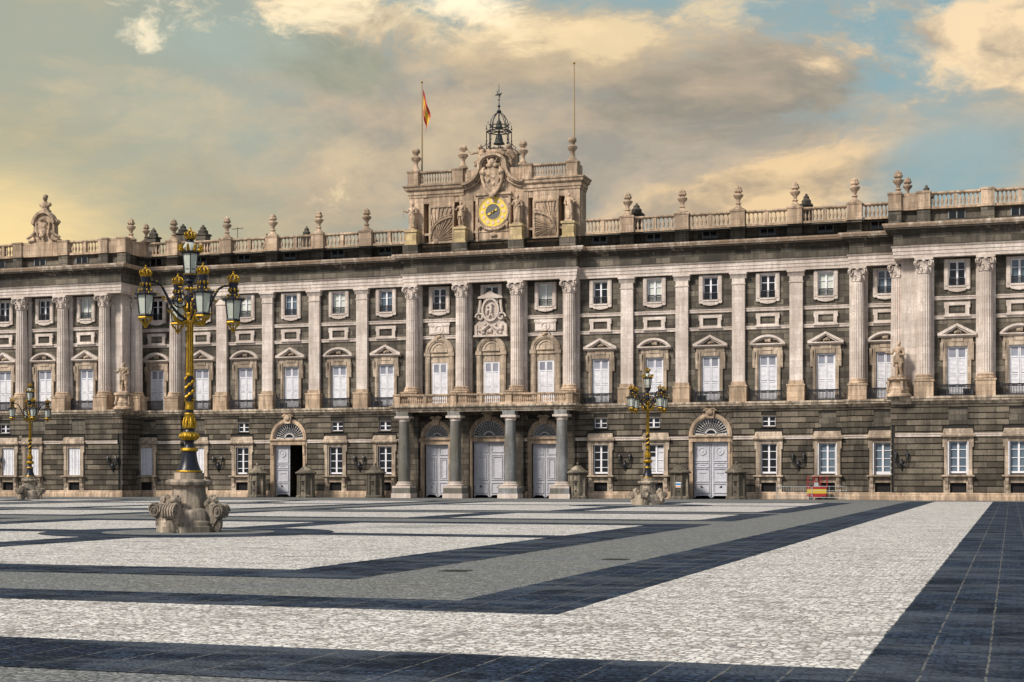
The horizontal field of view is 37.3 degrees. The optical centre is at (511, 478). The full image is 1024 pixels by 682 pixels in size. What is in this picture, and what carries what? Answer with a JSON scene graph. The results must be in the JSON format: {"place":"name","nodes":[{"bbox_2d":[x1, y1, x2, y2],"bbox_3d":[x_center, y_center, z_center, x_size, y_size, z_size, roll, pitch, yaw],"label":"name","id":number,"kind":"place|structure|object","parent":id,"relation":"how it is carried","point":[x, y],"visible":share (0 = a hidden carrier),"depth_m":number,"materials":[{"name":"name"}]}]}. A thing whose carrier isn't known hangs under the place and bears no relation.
{"place":"outdoors","nodes":[
{"label":"outdoors","id":0,"kind":"place"},
{"bbox_2d":[0,500,681,534],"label":"grey disc paving","id":1,"kind":"structure","parent":0,"point":[223,531],"depth_m":47.69,"materials":[{"name":"grey stone"}]},
{"bbox_2d":[131,227,245,532],"bbox_3d":[-10.261,-3.157,48.354,2.953,9.715,2.953,0,0,18],"label":"street lamp","id":2,"kind":"object","parent":1,"relation":"on","point":[188,506],"visible":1,"depth_m":48.04,"materials":[{"name":"metal"}]},
{"bbox_2d":[626,367,669,504],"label":"street lamp","id":3,"kind":"object","parent":1,"relation":"on","point":[649,494],"visible":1,"depth_m":98.70,"materials":[{"name":"gold metal"}]},
{"bbox_2d":[0,499,799,546],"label":"dark cross paving","id":4,"kind":"structure","parent":0,"point":[97,534],"depth_m":47.82,"materials":[{"name":"grey stone"}]},
{"bbox_2d":[8,383,51,498],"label":"street lamp","id":5,"kind":"object","parent":4,"relation":"on","point":[29,488],"visible":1,"depth_m":125.66,"materials":[{"name":"gold metal"}]},
{"bbox_2d":[0,499,991,668],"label":"pale paving","id":6,"kind":"structure","parent":0,"point":[844,598],"depth_m":21.18,"materials":[{"name":"grey stone"}]},
{"bbox_2d":[0,498,1023,681],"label":"dark paving","id":7,"kind":"structure","parent":0,"point":[961,618],"depth_m":19.68,"materials":[{"name":"grey stone"}]},
{"bbox_2d":[0,495,1023,681],"bbox_3d":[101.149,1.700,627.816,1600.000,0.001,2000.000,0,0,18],"label":"ground","id":8,"kind":"structure","parent":0,"point":[493,575],"depth_m":28.19,"materials":[{"name":"grey stone"}]},
{"bbox_2d":[247,463,267,497],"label":"sentry box","id":9,"kind":"object","parent":8,"relation":"on","point":[256,481],"visible":1,"depth_m":139.13,"materials":[{"name":"stone"}]},
{"bbox_2d":[295,463,316,497],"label":"sentry box","id":10,"kind":"object","parent":8,"relation":"on","point":[305,481],"visible":1,"depth_m":137.58,"materials":[{"name":"stone"}]},
{"bbox_2d":[365,462,385,497],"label":"sentry box","id":11,"kind":"object","parent":8,"relation":"on","point":[375,482],"visible":1,"depth_m":135.46,"materials":[{"name":"stone"}]},
{"bbox_2d":[440,569,472,571],"bbox_3d":[-1.038,1.694,28.026,0.520,0.012,0.440,0,0,18],"label":"drain grate","id":12,"kind":"object","parent":8,"relation":"on","point":[447,570],"visible":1,"depth_m":27.99,"materials":[{"name":"metal"}]},
{"bbox_2d":[0,90,1023,500],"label":"palace","id":13,"kind":"structure","parent":8,"relation":"on","point":[488,358],"depth_m":132.99,"materials":[{"name":"stone"}]},
{"bbox_2d":[0,424,10,433],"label":"mezzanine window","id":14,"kind":"structure","parent":13,"relation":"in","point":[4,428],"depth_m":146.28,"materials":[{"name":"wood"}]},
{"bbox_2d":[0,300,12,326],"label":"attic window","id":15,"kind":"structure","parent":13,"relation":"in","point":[6,308],"depth_m":147.29,"materials":[{"name":"white stone"}]},
{"bbox_2d":[0,353,15,401],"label":"balcony window","id":16,"kind":"structure","parent":13,"relation":"in","point":[7,368],"depth_m":147.25,"materials":[{"name":"white wood"}]},
{"bbox_2d":[0,438,18,489],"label":"window","id":17,"kind":"structure","parent":13,"relation":"in","point":[9,447],"depth_m":146.00,"materials":[{"name":"beige stone"}]},
{"bbox_2d":[19,438,43,487],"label":"window","id":18,"kind":"structure","parent":13,"relation":"in","point":[37,443],"depth_m":145.11,"materials":[{"name":"beige stone"}]},
{"bbox_2d":[29,353,56,410],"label":"balcony window","id":19,"kind":"structure","parent":13,"relation":"in","point":[47,368],"depth_m":145.96,"materials":[{"name":"white wood"}]},
{"bbox_2d":[35,298,53,325],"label":"attic window","id":20,"kind":"structure","parent":13,"relation":"in","point":[46,310],"depth_m":145.96,"materials":[{"name":"white stone"}]},
{"bbox_2d":[60,437,85,490],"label":"window","id":21,"kind":"structure","parent":13,"relation":"in","point":[73,447],"depth_m":143.70,"materials":[{"name":"beige stone"}]},
{"bbox_2d":[71,350,97,409],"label":"balcony window","id":22,"kind":"structure","parent":13,"relation":"in","point":[87,369],"depth_m":144.51,"materials":[{"name":"beige stone"}]},
{"bbox_2d":[77,296,95,323],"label":"attic window","id":23,"kind":"structure","parent":13,"relation":"in","point":[86,306],"depth_m":144.51,"materials":[{"name":"white stone"}]},
{"bbox_2d":[106,455,116,470],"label":"wall lantern","id":24,"kind":"object","parent":13,"relation":"attached to","point":[112,464],"depth_m":142.22,"materials":[{"name":"metal"}]},
{"bbox_2d":[113,363,134,409],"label":"statue","id":25,"kind":"object","parent":13,"relation":"on","point":[124,400],"visible":1,"depth_m":141.55,"materials":[{"name":"stone"}]},
{"bbox_2d":[137,437,157,490],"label":"window","id":26,"kind":"structure","parent":13,"relation":"in","point":[148,476],"depth_m":144.72,"materials":[{"name":"beige stone"}]},
{"bbox_2d":[143,353,168,410],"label":"balcony window","id":27,"kind":"structure","parent":13,"relation":"in","point":[158,370],"depth_m":146.00,"materials":[{"name":"beige stone"}]},
{"bbox_2d":[147,298,165,325],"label":"attic window","id":28,"kind":"structure","parent":13,"relation":"in","point":[159,307],"depth_m":145.96,"materials":[{"name":"white stone"}]},
{"bbox_2d":[184,437,209,490],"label":"window","id":29,"kind":"structure","parent":13,"relation":"in","point":[202,444],"depth_m":143.42,"materials":[{"name":"beige stone"}]},
{"bbox_2d":[193,350,215,409],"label":"balcony window","id":30,"kind":"structure","parent":13,"relation":"in","point":[203,368],"depth_m":144.40,"materials":[{"name":"white wood"}]},
{"bbox_2d":[212,455,222,470],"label":"wall lantern","id":31,"kind":"object","parent":13,"relation":"attached to","point":[218,463],"depth_m":142.84,"materials":[{"name":"metal"}]},
{"bbox_2d":[228,437,254,490],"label":"window","id":32,"kind":"structure","parent":13,"relation":"in","point":[243,446],"depth_m":142.37,"materials":[{"name":"beige stone"}]},
{"bbox_2d":[237,422,249,432],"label":"mezzanine window","id":33,"kind":"structure","parent":13,"relation":"in","point":[242,427],"depth_m":142.37,"materials":[{"name":"wood"}]},
{"bbox_2d":[230,350,259,409],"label":"balcony window","id":34,"kind":"structure","parent":13,"relation":"in","point":[247,368],"depth_m":143.02,"materials":[{"name":"white wood"}]},
{"bbox_2d":[240,295,254,322],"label":"attic window","id":35,"kind":"structure","parent":13,"relation":"in","point":[247,314],"depth_m":142.90,"materials":[{"name":"white stone"}]},
{"bbox_2d":[275,347,305,408],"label":"balcony window","id":36,"kind":"structure","parent":13,"relation":"in","point":[291,368],"depth_m":141.51,"materials":[{"name":"white wood"}]},
{"bbox_2d":[281,293,300,320],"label":"attic window","id":37,"kind":"structure","parent":13,"relation":"in","point":[293,300],"depth_m":141.54,"materials":[{"name":"white stone"}]},
{"bbox_2d":[321,436,347,490],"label":"window","id":38,"kind":"structure","parent":13,"relation":"in","point":[335,447],"depth_m":139.38,"materials":[{"name":"beige stone"}]},
{"bbox_2d":[331,421,343,431],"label":"mezzanine window","id":39,"kind":"structure","parent":13,"relation":"in","point":[336,426],"depth_m":139.35,"materials":[{"name":"wood"}]},
{"bbox_2d":[323,347,353,407],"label":"balcony window","id":40,"kind":"structure","parent":13,"relation":"in","point":[338,376],"depth_m":140.00,"materials":[{"name":"white wood"}]},
{"bbox_2d":[329,291,348,318],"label":"attic window","id":41,"kind":"structure","parent":13,"relation":"in","point":[338,300],"depth_m":140.03,"materials":[{"name":"white stone"}]},
{"bbox_2d":[353,454,364,470],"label":"wall lantern","id":42,"kind":"object","parent":13,"relation":"attached to","point":[359,466],"depth_m":138.31,"materials":[{"name":"metal"}]},
{"bbox_2d":[371,435,397,490],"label":"window","id":43,"kind":"structure","parent":13,"relation":"in","point":[384,446],"depth_m":137.83,"materials":[{"name":"beige stone"}]},
{"bbox_2d":[378,420,391,430],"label":"mezzanine window","id":44,"kind":"structure","parent":13,"relation":"in","point":[383,425],"depth_m":137.89,"materials":[{"name":"wood"}]},
{"bbox_2d":[370,344,400,405],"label":"balcony window","id":45,"kind":"structure","parent":13,"relation":"in","point":[385,367],"depth_m":138.53,"materials":[{"name":"white wood"}]},
{"bbox_2d":[376,289,395,316],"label":"attic window","id":46,"kind":"structure","parent":13,"relation":"in","point":[385,298],"depth_m":138.57,"materials":[{"name":"white stone"}]},
{"bbox_2d":[403,203,420,245],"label":"statue","id":47,"kind":"object","parent":13,"relation":"on","point":[412,234],"visible":1,"depth_m":135.91,"materials":[{"name":"stone"}]},
{"bbox_2d":[421,81,422,183],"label":"flagpole","id":48,"kind":"object","parent":13,"relation":"on","point":[421,130],"visible":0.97,"depth_m":137.37,"materials":[{"name":"metal"}]},
{"bbox_2d":[423,90,430,127],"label":"flag","id":49,"kind":"object","parent":48,"relation":"hanging from","point":[426,114],"visible":1,"depth_m":137.35,"materials":[{"name":"yellow fabric"}]},
{"bbox_2d":[429,286,449,315],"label":"attic window","id":50,"kind":"structure","parent":13,"relation":"in","point":[439,297],"depth_m":136.92,"materials":[{"name":"white stone"}]},
{"bbox_2d":[424,335,454,402],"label":"arched window","id":51,"kind":"structure","parent":13,"relation":"in","point":[439,370],"depth_m":136.95,"materials":[{"name":"beige stone"}]},
{"bbox_2d":[452,201,469,242],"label":"statue","id":52,"kind":"object","parent":13,"relation":"on","point":[461,232],"visible":1,"depth_m":134.45,"materials":[{"name":"stone"}]},
{"bbox_2d":[480,284,501,309],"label":"attic window","id":53,"kind":"structure","parent":13,"relation":"in","point":[495,288],"depth_m":135.39,"materials":[{"name":"white stone"}]},
{"bbox_2d":[475,334,506,401],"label":"arched window","id":54,"kind":"structure","parent":13,"relation":"in","point":[491,352],"depth_m":135.39,"materials":[{"name":"beige stone"}]},
{"bbox_2d":[507,195,525,239],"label":"statue","id":55,"kind":"object","parent":13,"relation":"on","point":[517,228],"visible":1,"depth_m":132.79,"materials":[{"name":"stone"}]},
{"bbox_2d":[529,332,561,400],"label":"arched window","id":56,"kind":"structure","parent":13,"relation":"in","point":[545,351],"depth_m":133.81,"materials":[{"name":"beige stone"}]},
{"bbox_2d":[535,282,556,311],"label":"attic window","id":57,"kind":"structure","parent":13,"relation":"in","point":[545,292],"depth_m":133.81,"materials":[{"name":"white stone"}]},
{"bbox_2d":[561,193,577,236],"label":"statue","id":58,"kind":"object","parent":13,"relation":"on","point":[568,223],"visible":1,"depth_m":131.31,"materials":[{"name":"stone"}]},
{"bbox_2d":[573,62,574,155],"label":"flagpole","id":59,"kind":"object","parent":13,"relation":"on","point":[574,105],"visible":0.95,"depth_m":132.90,"materials":[{"name":"metal"}]},
{"bbox_2d":[583,338,616,403],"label":"balcony window","id":60,"kind":"structure","parent":13,"relation":"in","point":[600,362],"depth_m":132.22,"materials":[{"name":"white wood"}]},
{"bbox_2d":[585,433,614,491],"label":"window","id":61,"kind":"structure","parent":13,"relation":"in","point":[600,446],"depth_m":131.51,"materials":[{"name":"beige stone"}]},
{"bbox_2d":[589,279,611,309],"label":"attic window","id":62,"kind":"structure","parent":13,"relation":"in","point":[600,291],"depth_m":132.25,"materials":[{"name":"white stone"}]},
{"bbox_2d":[593,417,607,428],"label":"mezzanine window","id":63,"kind":"structure","parent":13,"relation":"in","point":[598,422],"depth_m":131.58,"materials":[{"name":"wood"}]},
{"bbox_2d":[618,453,630,470],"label":"wall lantern","id":64,"kind":"object","parent":13,"relation":"attached to","point":[624,462],"depth_m":130.55,"materials":[{"name":"metal"}]},
{"bbox_2d":[637,338,670,400],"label":"balcony window","id":65,"kind":"structure","parent":13,"relation":"in","point":[659,365],"depth_m":130.68,"materials":[{"name":"white wood"}]},
{"bbox_2d":[643,277,665,307],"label":"attic window","id":66,"kind":"structure","parent":13,"relation":"in","point":[655,297],"depth_m":130.78,"materials":[{"name":"white stone"}]},
{"bbox_2d":[649,417,660,427],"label":"mezzanine window","id":67,"kind":"structure","parent":13,"relation":"in","point":[654,422],"depth_m":130.11,"materials":[{"name":"wood"}]},
{"bbox_2d":[641,433,670,491],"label":"window","id":68,"kind":"structure","parent":13,"relation":"in","point":[659,442],"depth_m":129.89,"materials":[{"name":"beige stone"}]},
{"bbox_2d":[693,335,727,401],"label":"balcony window","id":69,"kind":"structure","parent":13,"relation":"in","point":[707,357],"depth_m":129.19,"materials":[{"name":"white wood"}]},
{"bbox_2d":[699,275,721,305],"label":"attic window","id":70,"kind":"structure","parent":13,"relation":"in","point":[710,286],"depth_m":129.25,"materials":[{"name":"white stone"}]},
{"bbox_2d":[750,334,785,400],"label":"balcony window","id":71,"kind":"structure","parent":13,"relation":"in","point":[769,356],"depth_m":127.69,"materials":[{"name":"white wood"}]},
{"bbox_2d":[756,272,779,303],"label":"attic window","id":72,"kind":"structure","parent":13,"relation":"in","point":[767,284],"depth_m":127.72,"materials":[{"name":"white stone"}]},
{"bbox_2d":[753,432,783,491],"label":"window","id":73,"kind":"structure","parent":13,"relation":"in","point":[768,445],"depth_m":127.00,"materials":[{"name":"beige stone"}]},
{"bbox_2d":[761,415,775,426],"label":"mezzanine window","id":74,"kind":"structure","parent":13,"relation":"in","point":[766,420],"depth_m":127.03,"materials":[{"name":"wood"}]},
{"bbox_2d":[791,452,804,469],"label":"wall lantern","id":75,"kind":"object","parent":13,"relation":"attached to","point":[797,462],"depth_m":125.95,"materials":[{"name":"metal"}]},
{"bbox_2d":[807,331,843,399],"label":"balcony window","id":76,"kind":"structure","parent":13,"relation":"in","point":[825,357],"depth_m":126.17,"materials":[{"name":"white wood"}]},
{"bbox_2d":[814,270,837,301],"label":"attic window","id":77,"kind":"structure","parent":13,"relation":"in","point":[825,281],"depth_m":126.23,"materials":[{"name":"white stone"}]},
{"bbox_2d":[811,431,842,491],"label":"window","id":78,"kind":"structure","parent":13,"relation":"in","point":[827,445],"depth_m":125.49,"materials":[{"name":"beige stone"}]},
{"bbox_2d":[866,430,890,492],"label":"window","id":79,"kind":"structure","parent":13,"relation":"in","point":[879,475],"depth_m":123.55,"materials":[{"name":"beige stone"}]},
{"bbox_2d":[867,331,890,398],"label":"balcony window","id":80,"kind":"structure","parent":13,"relation":"in","point":[877,349],"depth_m":124.79,"materials":[{"name":"white wood"}]},
{"bbox_2d":[873,268,891,299],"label":"attic window","id":81,"kind":"structure","parent":13,"relation":"in","point":[884,280],"depth_m":124.76,"materials":[{"name":"white stone"}]},
{"bbox_2d":[885,341,911,396],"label":"statue","id":82,"kind":"object","parent":13,"relation":"on","point":[897,386],"visible":1,"depth_m":119.62,"materials":[{"name":"stone"}]},
{"bbox_2d":[894,450,908,469],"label":"wall lantern","id":83,"kind":"object","parent":13,"relation":"attached to","point":[901,463],"depth_m":119.80,"materials":[{"name":"metal"}]},
{"bbox_2d":[944,258,969,291],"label":"attic window","id":84,"kind":"structure","parent":13,"relation":"in","point":[956,271],"depth_m":119.69,"materials":[{"name":"white stone"}]},
{"bbox_2d":[938,323,976,395],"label":"balcony window","id":85,"kind":"structure","parent":13,"relation":"in","point":[956,350],"depth_m":119.66,"materials":[{"name":"white wood"}]},
{"bbox_2d":[941,428,974,492],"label":"window","id":86,"kind":"structure","parent":13,"relation":"in","point":[958,443],"depth_m":118.75,"materials":[{"name":"beige stone"}]},
{"bbox_2d":[963,388,972,395],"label":"air conditioner","id":87,"kind":"object","parent":13,"relation":"on","point":[968,391],"visible":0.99,"depth_m":118.89,"materials":[{"name":"metal"}]},
{"bbox_2d":[1000,323,1023,394],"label":"balcony window","id":88,"kind":"structure","parent":13,"relation":"in","point":[1011,342],"depth_m":118.29,"materials":[{"name":"white wood"}]},
{"bbox_2d":[1001,428,1023,492],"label":"window","id":89,"kind":"structure","parent":13,"relation":"in","point":[1013,438],"depth_m":117.40,"materials":[{"name":"beige stone"}]},
{"bbox_2d":[1006,256,1023,289],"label":"attic window","id":90,"kind":"structure","parent":13,"relation":"in","point":[1014,265],"depth_m":118.26,"materials":[{"name":"white stone"}]},
{"bbox_2d":[567,462,588,498],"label":"sentry box","id":91,"kind":"object","parent":8,"relation":"on","point":[577,478],"visible":1,"depth_m":129.56,"materials":[{"name":"stone"}]},
{"bbox_2d":[601,558,628,559],"bbox_3d":[2.190,1.694,32.018,0.520,0.012,0.440,0,0,18],"label":"drain grate","id":92,"kind":"object","parent":8,"relation":"on","point":[614,559],"visible":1,"depth_m":31.87,"materials":[{"name":"metal"}]},
{"bbox_2d":[669,462,690,498],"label":"sentry box","id":93,"kind":"object","parent":8,"relation":"on","point":[679,473],"visible":0.96,"depth_m":126.80,"materials":[{"name":"stone"}]},
{"bbox_2d":[676,482,680,487],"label":"notice sign","id":94,"kind":"object","parent":93,"relation":"attached to","point":[678,484],"visible":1,"depth_m":126.68,"materials":[{"name":"white paper"}]},
{"bbox_2d":[725,461,747,499],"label":"sentry box","id":95,"kind":"object","parent":8,"relation":"on","point":[736,482],"visible":1,"depth_m":125.30,"materials":[{"name":"stone"}]},
{"bbox_2d":[776,486,810,499],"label":"crowd barrier","id":96,"kind":"object","parent":8,"relation":"on","point":[793,492],"visible":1,"depth_m":123.32,"materials":[{"name":"metal"}]},
{"bbox_2d":[807,476,827,499],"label":"scissor lift","id":97,"kind":"object","parent":8,"relation":"on","point":[819,493],"visible":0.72,"depth_m":124.16,"materials":[{"name":"metal"}]},
{"bbox_2d":[812,486,846,499],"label":"crowd barrier","id":98,"kind":"object","parent":8,"relation":"on","point":[828,490],"visible":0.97,"depth_m":122.44,"materials":[{"name":"metal"}]},
{"bbox_2d":[0,0,1023,255],"label":"sky","id":99,"kind":"structure","parent":0,"point":[195,114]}
]}

